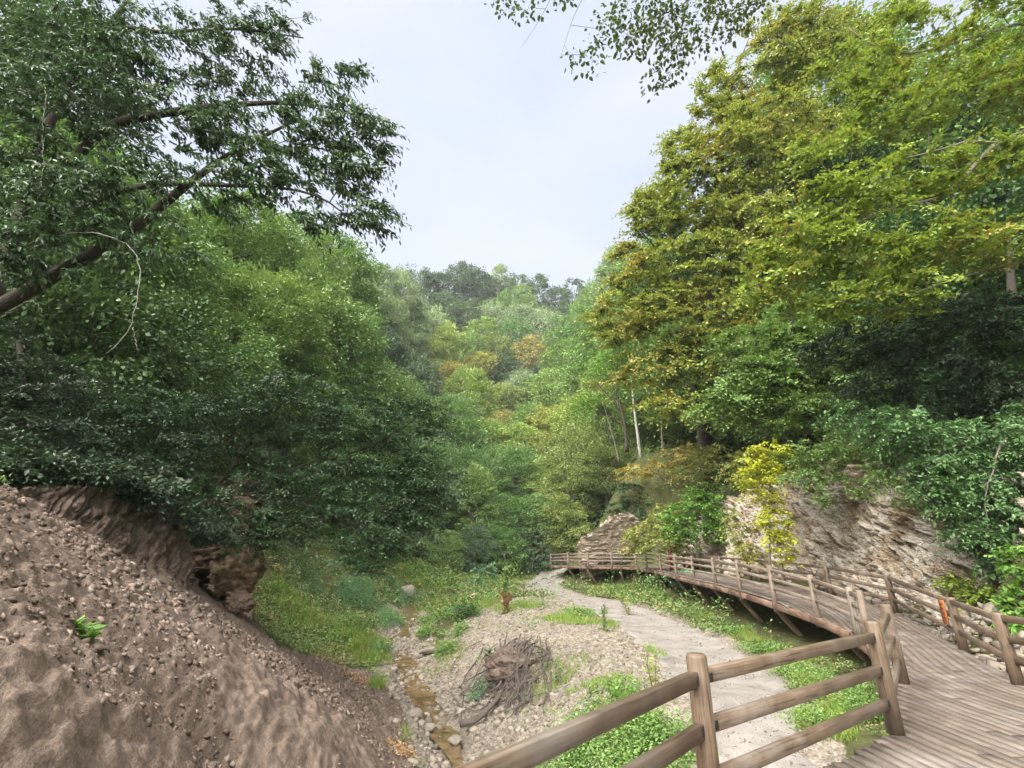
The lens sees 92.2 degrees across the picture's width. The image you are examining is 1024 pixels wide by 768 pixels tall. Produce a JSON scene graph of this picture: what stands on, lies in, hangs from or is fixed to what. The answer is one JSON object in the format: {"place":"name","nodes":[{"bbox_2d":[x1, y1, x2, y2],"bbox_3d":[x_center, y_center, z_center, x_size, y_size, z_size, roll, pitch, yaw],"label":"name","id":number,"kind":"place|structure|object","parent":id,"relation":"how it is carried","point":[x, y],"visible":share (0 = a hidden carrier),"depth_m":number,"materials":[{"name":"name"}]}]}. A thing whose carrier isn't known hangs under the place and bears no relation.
{"place":"outdoors","nodes":[
{"label":"outdoors","id":0,"kind":"place"},
{"bbox_2d":[0,485,193,583],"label":"bank face","id":1,"kind":"object","parent":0,"point":[117,523],"visible":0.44,"depth_m":8.47},
{"bbox_2d":[393,604,462,766],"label":"stream","id":2,"kind":"structure","parent":0,"point":[421,699],"depth_m":14.15,"materials":[{"name":"brown liquid"}]},
{"bbox_2d":[0,354,1023,767],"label":"ground","id":3,"kind":"structure","parent":0,"point":[52,714],"depth_m":5.93,"materials":[{"name":"soil"}]},
{"bbox_2d":[0,0,170,192],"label":"broadleaf tree","id":4,"kind":"object","parent":3,"relation":"on","point":[111,108],"visible":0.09,"depth_m":26.60,"materials":[{"name":"green plant"}]},
{"bbox_2d":[0,95,203,303],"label":"broadleaf tree","id":5,"kind":"object","parent":3,"relation":"on","point":[68,136],"visible":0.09,"depth_m":23.20,"materials":[{"name":"green plant"}]},
{"bbox_2d":[0,313,246,557],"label":"evergreen bush","id":6,"kind":"object","parent":3,"relation":"on","point":[36,461],"visible":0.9,"depth_m":10.44,"materials":[{"name":"green plant"}]},
{"bbox_2d":[121,294,289,465],"bbox_3d":[-16.031,0.528,25.138,9.116,10.133,7.560,0,-18,-3],"label":"broadleaf tree","id":7,"kind":"object","parent":3,"relation":"on","point":[248,348],"visible":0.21,"depth_m":25.36,"materials":[{"name":"green plant"}]},
{"bbox_2d":[0,0,411,314],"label":"leaning chestnut tree","id":8,"kind":"object","parent":3,"relation":"on","point":[16,227],"visible":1,"depth_m":10.42,"materials":[{"name":"green plant"}]},
{"bbox_2d":[0,483,411,767],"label":"loose clods","id":9,"kind":"object","parent":3,"relation":"on","point":[151,608],"visible":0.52,"depth_m":5.86,"materials":[{"name":"soil"}]},
{"bbox_2d":[171,474,287,613],"bbox_3d":[-8.854,3.862,12.435,5.758,3.376,4.021,0,-19,0],"label":"earth overhang","id":10,"kind":"object","parent":3,"relation":"on","point":[232,582],"visible":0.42,"depth_m":11.47,"materials":[{"name":"soil"}]},
{"bbox_2d":[0,365,476,589],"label":"dark bush","id":11,"kind":"object","parent":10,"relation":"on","point":[290,478],"visible":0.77,"depth_m":12.72,"materials":[{"name":"green plant"}]},
{"bbox_2d":[172,181,314,301],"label":"broadleaf tree","id":12,"kind":"object","parent":3,"relation":"on","point":[275,240],"visible":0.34,"depth_m":39.54,"materials":[{"name":"green plant"}]},
{"bbox_2d":[180,254,338,436],"bbox_3d":[-16.751,-2.352,32.436,10.350,12.134,9.948,11,-22,-29],"label":"broadleaf tree","id":13,"kind":"object","parent":3,"relation":"on","point":[298,323],"visible":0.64,"depth_m":31.69,"materials":[{"name":"green plant"}]},
{"bbox_2d":[219,324,351,487],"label":"broadleaf tree","id":14,"kind":"object","parent":3,"relation":"on","point":[316,364],"visible":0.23,"depth_m":32.69,"materials":[{"name":"green plant"}]},
{"bbox_2d":[219,207,363,302],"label":"broadleaf tree","id":15,"kind":"object","parent":3,"relation":"on","point":[330,259],"visible":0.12,"depth_m":47.85,"materials":[{"name":"green plant"}]},
{"bbox_2d":[250,255,377,422],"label":"broadleaf tree","id":16,"kind":"object","parent":3,"relation":"on","point":[334,305],"visible":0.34,"depth_m":38.58,"materials":[{"name":"green plant"}]},
{"bbox_2d":[271,398,383,527],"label":"broadleaf tree","id":17,"kind":"object","parent":3,"relation":"on","point":[351,447],"visible":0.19,"depth_m":33.05,"materials":[{"name":"green plant"}]},
{"bbox_2d":[276,272,391,476],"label":"broadleaf tree","id":18,"kind":"object","parent":3,"relation":"on","point":[373,328],"visible":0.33,"depth_m":39.92,"materials":[{"name":"green plant"}]},
{"bbox_2d":[281,228,390,373],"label":"broadleaf tree","id":19,"kind":"object","parent":3,"relation":"on","point":[361,292],"visible":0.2,"depth_m":53.44,"materials":[{"name":"green plant"}]},
{"bbox_2d":[322,349,417,495],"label":"broadleaf tree","id":20,"kind":"object","parent":3,"relation":"on","point":[394,388],"visible":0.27,"depth_m":40.52,"materials":[{"name":"green plant"}]},
{"bbox_2d":[355,414,451,522],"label":"broadleaf tree","id":21,"kind":"object","parent":3,"relation":"on","point":[407,446],"visible":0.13,"depth_m":41.30,"materials":[{"name":"green plant"}]},
{"bbox_2d":[363,607,580,767],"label":"stream stones","id":22,"kind":"object","parent":3,"relation":"on","point":[447,762],"visible":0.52,"depth_m":13.23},
{"bbox_2d":[276,532,719,700],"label":"blue green weeds","id":23,"kind":"object","parent":3,"relation":"on","point":[360,594],"visible":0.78,"depth_m":26.50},
{"bbox_2d":[448,632,551,727],"bbox_3d":[-0.415,7.938,13.696,2.995,1.549,7.795,0,-19,0],"label":"root tangle","id":24,"kind":"object","parent":3,"relation":"on","point":[504,665],"visible":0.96,"depth_m":12.74,"materials":[{"name":"brown wood"}]},
{"bbox_2d":[0,337,1023,767],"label":"ground cover","id":25,"kind":"object","parent":3,"relation":"on","point":[488,589],"visible":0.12,"depth_m":24.35,"materials":[{"name":"green plant"}]},
{"bbox_2d":[424,597,662,767],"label":"terrace rubble","id":26,"kind":"object","parent":3,"relation":"on","point":[552,693],"visible":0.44,"depth_m":13.67,"materials":[{"name":"stone"}]},
{"bbox_2d":[262,547,882,767],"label":"green weeds","id":27,"kind":"object","parent":3,"relation":"on","point":[636,734],"visible":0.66,"depth_m":9.10,"materials":[{"name":"plant"}]},
{"bbox_2d":[568,327,637,451],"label":"slender tree","id":28,"kind":"object","parent":3,"relation":"on","point":[590,398],"visible":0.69,"depth_m":48.03,"materials":[{"name":"green plant"}]},
{"bbox_2d":[484,0,782,103],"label":"overhanging branch tree","id":29,"kind":"object","parent":3,"relation":"on","point":[647,29],"visible":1,"depth_m":9.39,"materials":[{"name":"green plant"}]},
{"bbox_2d":[617,503,697,563],"bbox_3d":[8.689,9.058,29.976,4.563,3.550,4.039,0,-19,0],"label":"yellowing shrub","id":30,"kind":"object","parent":3,"relation":"on","point":[642,546],"visible":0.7,"depth_m":29.73,"materials":[{"name":"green plant"}]},
{"bbox_2d":[604,355,712,450],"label":"broadleaf tree","id":31,"kind":"object","parent":3,"relation":"on","point":[649,430],"visible":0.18,"depth_m":47.25,"materials":[{"name":"green plant"}]},
{"bbox_2d":[611,441,718,481],"bbox_3d":[11.579,6.272,38.699,8.443,3.181,3.825,-18,-26,41],"label":"ochre shrub","id":32,"kind":"object","parent":3,"relation":"on","point":[671,464],"visible":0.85,"depth_m":38.46,"materials":[{"name":"yellow plant"}]},
{"bbox_2d":[623,314,753,491],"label":"broadleaf tree","id":33,"kind":"object","parent":3,"relation":"on","point":[678,425],"visible":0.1,"depth_m":40.10,"materials":[{"name":"green plant"}]},
{"bbox_2d":[655,481,728,557],"bbox_3d":[10.384,7.517,27.551,5.024,4.322,3.382,0,-19,0],"label":"bright shrub","id":34,"kind":"object","parent":3,"relation":"on","point":[692,525],"visible":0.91,"depth_m":27.23,"materials":[{"name":"green plant"}]},
{"bbox_2d":[623,171,803,441],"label":"broadleaf tree","id":35,"kind":"object","parent":3,"relation":"on","point":[668,256],"visible":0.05,"depth_m":43.88,"materials":[{"name":"green plant"}]},
{"bbox_2d":[661,443,777,491],"bbox_3d":[12.345,5.298,29.418,5.364,3.607,7.462,0,-19,0],"label":"slope shrub","id":36,"kind":"object","parent":3,"relation":"on","point":[710,464],"visible":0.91,"depth_m":30.22,"materials":[{"name":"green plant"}]},
{"bbox_2d":[574,0,886,478],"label":"ochre tree","id":37,"kind":"object","parent":3,"relation":"on","point":[797,43],"visible":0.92,"depth_m":31.41,"materials":[{"name":"green plant"}]},
{"bbox_2d":[649,281,818,464],"bbox_3d":[16.579,-0.016,34.190,13.839,12.890,11.960,-6,-18,16],"label":"broadleaf tree","id":38,"kind":"object","parent":3,"relation":"on","point":[681,392],"visible":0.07,"depth_m":33.75,"materials":[{"name":"green plant"}]},
{"bbox_2d":[730,439,804,571],"bbox_3d":[8.738,3.973,16.552,2.537,4.369,1.903,0,-19,0],"label":"lime shrub","id":39,"kind":"object","parent":3,"relation":"on","point":[756,467],"visible":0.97,"depth_m":16.53,"materials":[{"name":"yellow plant"}]},
{"bbox_2d":[551,565,1023,767],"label":"boardwalk","id":40,"kind":"structure","parent":3,"relation":"on","point":[960,708],"depth_m":6.06,"materials":[{"name":"wood"}]},
{"bbox_2d":[454,604,909,767],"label":"corner fence","id":41,"kind":"object","parent":40,"relation":"on","point":[698,677],"visible":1,"depth_m":3.40,"materials":[{"name":"wood"}]},
{"bbox_2d":[550,552,868,649],"bbox_3d":[7.489,9.890,25.901,4.783,2.278,33.449,2,-20,-6],"label":"railing","id":42,"kind":"object","parent":40,"relation":"on","point":[860,606],"visible":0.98,"depth_m":14.28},
{"bbox_2d":[552,553,1023,685],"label":"cliff side railing","id":43,"kind":"object","parent":40,"relation":"on","point":[1007,654],"visible":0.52,"depth_m":9.22,"materials":[{"name":"wood"}]},
{"bbox_2d":[717,290,865,444],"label":"broadleaf tree","id":44,"kind":"object","parent":3,"relation":"on","point":[759,434],"visible":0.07,"depth_m":27.63,"materials":[{"name":"green plant"}]},
{"bbox_2d":[696,127,906,313],"bbox_3d":[20.568,-7.436,34.669,15.623,19.803,12.907,5,-17,-21],"label":"broadleaf tree","id":45,"kind":"object","parent":3,"relation":"on","point":[801,177],"visible":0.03,"depth_m":32.73,"materials":[{"name":"green plant"}]},
{"bbox_2d":[708,0,975,196],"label":"broadleaf tree","id":46,"kind":"object","parent":3,"relation":"on","point":[841,97],"visible":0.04,"depth_m":39.63,"materials":[{"name":"green plant"}]},
{"bbox_2d":[714,0,1023,343],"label":"yellow green tree","id":47,"kind":"object","parent":3,"relation":"on","point":[844,229],"visible":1,"depth_m":13.40,"materials":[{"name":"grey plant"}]},
{"bbox_2d":[766,61,1022,248],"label":"broadleaf tree","id":48,"kind":"object","parent":3,"relation":"on","point":[874,153],"visible":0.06,"depth_m":32.18,"materials":[{"name":"green plant"}]},
{"bbox_2d":[785,238,1023,467],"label":"dark evergreen tree","id":49,"kind":"object","parent":3,"relation":"on","point":[949,323],"visible":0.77,"depth_m":14.69,"materials":[{"name":"green plant"}]},
{"bbox_2d":[822,588,1023,676],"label":"cliff talus","id":50,"kind":"structure","parent":3,"relation":"on","point":[949,635],"depth_m":9.61,"materials":[{"name":"stone"}]},
{"bbox_2d":[928,570,998,613],"bbox_3d":[10.173,4.530,10.697,1.344,0.978,2.437,-7,-21,20],"label":"railing side bush","id":51,"kind":"object","parent":3,"relation":"on","point":[974,594],"visible":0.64,"depth_m":10.75,"materials":[{"name":"green plant"}]},
{"bbox_2d":[983,544,1023,634],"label":"railing side bush","id":52,"kind":"object","parent":3,"relation":"on","point":[1006,598],"visible":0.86,"depth_m":9.01,"materials":[{"name":"green plant"}]},
{"bbox_2d":[0,0,1023,305],"label":"sky","id":53,"kind":"structure","parent":0,"point":[515,162],"materials":[{"name":"white"}]},
{"bbox_2d":[32,109,1022,574],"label":"hills","id":54,"kind":"structure","parent":0,"point":[598,515],"depth_m":56.57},
{"bbox_2d":[0,164,103,390],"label":"broadleaf tree","id":55,"kind":"object","parent":54,"relation":"on","point":[3,204],"visible":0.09,"depth_m":17.84,"materials":[{"name":"green plant"}]},
{"bbox_2d":[0,222,186,457],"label":"broadleaf tree","id":56,"kind":"object","parent":54,"relation":"on","point":[139,368],"visible":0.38,"depth_m":16.88,"materials":[{"name":"green plant"}]},
{"bbox_2d":[15,165,243,405],"bbox_3d":[-19.992,-3.221,24.845,10.878,17.340,11.050,8,-21,-21],"label":"broadleaf tree","id":57,"kind":"object","parent":54,"relation":"on","point":[172,244],"visible":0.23,"depth_m":25.27,"materials":[{"name":"green plant"}]},
{"bbox_2d":[2,284,264,465],"bbox_3d":[-15.148,1.524,19.629,8.900,11.747,8.763,18,-24,-42],"label":"broadleaf tree","id":58,"kind":"object","parent":54,"relation":"on","point":[209,366],"visible":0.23,"depth_m":19.61,"materials":[{"name":"green plant"}]},
{"bbox_2d":[369,296,411,342],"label":"broadleaf tree","id":59,"kind":"object","parent":54,"relation":"on","point":[398,321],"visible":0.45,"depth_m":96.54,"materials":[{"name":"green plant"}]},
{"bbox_2d":[379,263,426,321],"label":"broadleaf tree","id":60,"kind":"object","parent":54,"relation":"on","point":[404,275],"visible":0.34,"depth_m":117.98,"materials":[{"name":"green plant"}]},
{"bbox_2d":[394,351,444,419],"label":"broadleaf tree","id":61,"kind":"object","parent":54,"relation":"on","point":[432,373],"visible":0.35,"depth_m":82.20,"materials":[{"name":"green plant"}]},
{"bbox_2d":[414,465,476,530],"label":"broadleaf tree","id":62,"kind":"object","parent":54,"relation":"on","point":[453,516],"visible":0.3,"depth_m":47.46,"materials":[{"name":"green plant"}]},
{"bbox_2d":[422,529,469,570],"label":"broadleaf tree","id":63,"kind":"object","parent":54,"relation":"on","point":[454,541],"visible":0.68,"depth_m":41.83,"materials":[{"name":"green plant"}]},
{"bbox_2d":[427,319,468,365],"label":"broadleaf tree","id":64,"kind":"object","parent":54,"relation":"on","point":[449,336],"visible":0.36,"depth_m":123.69,"materials":[{"name":"green plant"}]},
{"bbox_2d":[432,395,489,481],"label":"broadleaf tree","id":65,"kind":"object","parent":54,"relation":"on","point":[474,438],"visible":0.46,"depth_m":64.11,"materials":[{"name":"green plant"}]},
{"bbox_2d":[444,295,487,336],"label":"broadleaf tree","id":66,"kind":"object","parent":54,"relation":"on","point":[470,314],"visible":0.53,"depth_m":179.41,"materials":[{"name":"green plant"}]},
{"bbox_2d":[440,443,497,507],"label":"broadleaf tree","id":67,"kind":"object","parent":54,"relation":"on","point":[467,458],"visible":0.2,"depth_m":54.28,"materials":[{"name":"green plant"}]},
{"bbox_2d":[451,520,498,576],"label":"broadleaf tree","id":68,"kind":"object","parent":54,"relation":"on","point":[470,550],"visible":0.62,"depth_m":42.71,"materials":[{"name":"green plant"}]},
{"bbox_2d":[450,461,506,569],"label":"broadleaf tree","id":69,"kind":"object","parent":54,"relation":"on","point":[484,478],"visible":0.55,"depth_m":47.12,"materials":[{"name":"green plant"}]},
{"bbox_2d":[460,366,500,422],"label":"broadleaf tree","id":70,"kind":"object","parent":54,"relation":"on","point":[475,374],"visible":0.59,"depth_m":87.60,"materials":[{"name":"green plant"}]},
{"bbox_2d":[468,524,534,573],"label":"broadleaf tree","id":71,"kind":"object","parent":54,"relation":"on","point":[511,548],"visible":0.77,"depth_m":43.99,"materials":[{"name":"green plant"}]},
{"bbox_2d":[484,378,529,419],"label":"broadleaf tree","id":72,"kind":"object","parent":54,"relation":"on","point":[498,389],"visible":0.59,"depth_m":97.52,"materials":[{"name":"green plant"}]},
{"bbox_2d":[487,348,529,384],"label":"broadleaf tree","id":73,"kind":"object","parent":54,"relation":"on","point":[506,363],"visible":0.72,"depth_m":131.90,"materials":[{"name":"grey plant"}]},
{"bbox_2d":[470,493,551,570],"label":"broadleaf tree","id":74,"kind":"object","parent":54,"relation":"on","point":[514,504],"visible":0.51,"depth_m":47.03,"materials":[{"name":"green plant"}]},
{"bbox_2d":[490,316,534,355],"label":"broadleaf tree","id":75,"kind":"object","parent":54,"relation":"on","point":[503,327],"visible":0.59,"depth_m":162.06,"materials":[{"name":"green plant"}]},
{"bbox_2d":[485,422,544,481],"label":"broadleaf tree","id":76,"kind":"object","parent":54,"relation":"on","point":[523,432],"visible":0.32,"depth_m":67.84,"materials":[{"name":"green plant"}]},
{"bbox_2d":[491,442,546,511],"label":"broadleaf tree","id":77,"kind":"object","parent":54,"relation":"on","point":[513,457],"visible":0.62,"depth_m":56.60,"materials":[{"name":"green plant"}]},
{"bbox_2d":[497,525,561,575],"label":"broadleaf tree","id":78,"kind":"object","parent":54,"relation":"on","point":[536,560],"visible":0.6,"depth_m":45.04,"materials":[{"name":"green plant"}]},
{"bbox_2d":[510,305,563,346],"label":"broadleaf tree","id":79,"kind":"object","parent":54,"relation":"on","point":[543,313],"visible":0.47,"depth_m":171.56,"materials":[{"name":"green plant"}]},
{"bbox_2d":[504,492,576,562],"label":"broadleaf tree","id":80,"kind":"object","parent":54,"relation":"on","point":[538,497],"visible":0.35,"depth_m":47.90,"materials":[{"name":"green plant"}]},
{"bbox_2d":[527,362,580,415],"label":"broadleaf tree","id":81,"kind":"object","parent":54,"relation":"on","point":[539,386],"visible":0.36,"depth_m":93.01,"materials":[{"name":"green plant"}]},
{"bbox_2d":[520,493,593,563],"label":"broadleaf tree","id":82,"kind":"object","parent":54,"relation":"on","point":[562,543],"visible":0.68,"depth_m":46.65,"materials":[{"name":"green plant"}]},
{"bbox_2d":[536,337,581,384],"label":"broadleaf tree","id":83,"kind":"object","parent":54,"relation":"on","point":[556,348],"visible":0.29,"depth_m":111.09,"materials":[{"name":"green plant"}]},
{"bbox_2d":[531,463,604,539],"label":"broadleaf tree","id":84,"kind":"object","parent":54,"relation":"on","point":[590,498],"visible":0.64,"depth_m":50.55,"materials":[{"name":"green plant"}]},
{"bbox_2d":[549,344,598,409],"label":"broadleaf tree","id":85,"kind":"object","parent":54,"relation":"on","point":[567,385],"visible":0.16,"depth_m":83.87,"materials":[{"name":"green plant"}]},
{"bbox_2d":[548,299,599,361],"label":"broadleaf tree","id":86,"kind":"object","parent":54,"relation":"on","point":[562,332],"visible":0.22,"depth_m":124.78,"materials":[{"name":"green plant"}]},
{"bbox_2d":[546,393,609,449],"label":"broadleaf tree","id":87,"kind":"object","parent":54,"relation":"on","point":[563,414],"visible":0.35,"depth_m":67.13,"materials":[{"name":"green plant"}]},
{"bbox_2d":[534,420,628,502],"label":"broadleaf tree","id":88,"kind":"object","parent":54,"relation":"on","point":[567,446],"visible":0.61,"depth_m":54.90,"materials":[{"name":"green plant"}]},
{"bbox_2d":[563,438,641,509],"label":"broadleaf tree","id":89,"kind":"object","parent":54,"relation":"on","point":[603,487],"visible":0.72,"depth_m":50.09,"materials":[{"name":"green plant"}]},
{"bbox_2d":[571,388,633,465],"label":"broadleaf tree","id":90,"kind":"object","parent":54,"relation":"on","point":[618,436],"visible":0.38,"depth_m":57.64,"materials":[{"name":"green plant"}]},
{"bbox_2d":[764,202,993,376],"bbox_3d":[19.858,-2.163,26.531,11.119,15.614,11.162,4,-20,-11],"label":"broadleaf tree","id":91,"kind":"object","parent":54,"relation":"on","point":[885,220],"visible":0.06,"depth_m":25.62,"materials":[{"name":"green plant"}]},
{"bbox_2d":[811,229,1023,397],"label":"broadleaf tree","id":92,"kind":"object","parent":54,"relation":"on","point":[953,286],"visible":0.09,"depth_m":20.00,"materials":[{"name":"green plant"}]},
{"bbox_2d":[849,8,1023,240],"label":"broadleaf tree","id":93,"kind":"object","parent":54,"relation":"on","point":[1001,60],"visible":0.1,"depth_m":30.23,"materials":[{"name":"green plant"}]},
{"bbox_2d":[856,112,1023,381],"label":"broadleaf tree","id":94,"kind":"object","parent":54,"relation":"on","point":[1017,207],"visible":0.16,"depth_m":20.42,"materials":[{"name":"green plant"}]},
{"bbox_2d":[900,305,1023,455],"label":"broadleaf tree","id":95,"kind":"object","parent":54,"relation":"on","point":[998,353],"visible":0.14,"depth_m":14.85,"materials":[{"name":"green plant"}]},
{"bbox_2d":[257,511,882,758],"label":"grass","id":96,"kind":"structure","parent":0,"point":[359,652],"depth_m":17.74,"materials":[{"name":"plant"}]},
{"bbox_2d":[577,512,646,577],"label":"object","id":97,"kind":"object","parent":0,"point":[604,537],"visible":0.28,"depth_m":37.83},
{"bbox_2d":[525,568,831,767],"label":"path","id":98,"kind":"structure","parent":0,"point":[739,687],"depth_m":11.97,"materials":[{"name":"gravel"}]},
{"bbox_2d":[677,460,1023,628],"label":"cliff","id":99,"kind":"structure","parent":0,"point":[859,535],"depth_m":15.59,"materials":[{"name":"stone"}]},
{"bbox_2d":[717,505,773,565],"bbox_3d":[9.613,6.305,20.556,2.032,2.541,2.587,0,-19,0],"label":"slope shrub","id":100,"kind":"object","parent":99,"relation":"on","point":[741,545],"visible":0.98,"depth_m":20.79,"materials":[{"name":"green plant"}]},
{"bbox_2d":[676,284,906,470],"bbox_3d":[10.713,-0.526,19.471,8.848,7.907,4.367,0,-19,0],"label":"leafy green tree","id":101,"kind":"object","parent":99,"relation":"on","point":[750,411],"visible":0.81,"depth_m":19.10,"materials":[{"name":"green plant"}]},
{"bbox_2d":[768,427,914,490],"bbox_3d":[10.836,2.518,16.226,4.608,2.000,2.889,-17,-26,40],"label":"cliff top shrub","id":102,"kind":"object","parent":99,"relation":"on","point":[820,452],"visible":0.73,"depth_m":16.28,"materials":[{"name":"green plant"}]},
{"bbox_2d":[775,468,931,519],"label":"hanging vines","id":103,"kind":"object","parent":99,"relation":"hanging from","point":[877,477],"visible":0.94,"depth_m":14.40,"materials":[{"name":"green leaves"},{"name":"thin woody stems"}]},
{"bbox_2d":[810,399,1023,589],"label":"glossy shrub","id":104,"kind":"object","parent":99,"relation":"on","point":[945,493],"visible":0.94,"depth_m":10.87,"materials":[{"name":"green plant"}]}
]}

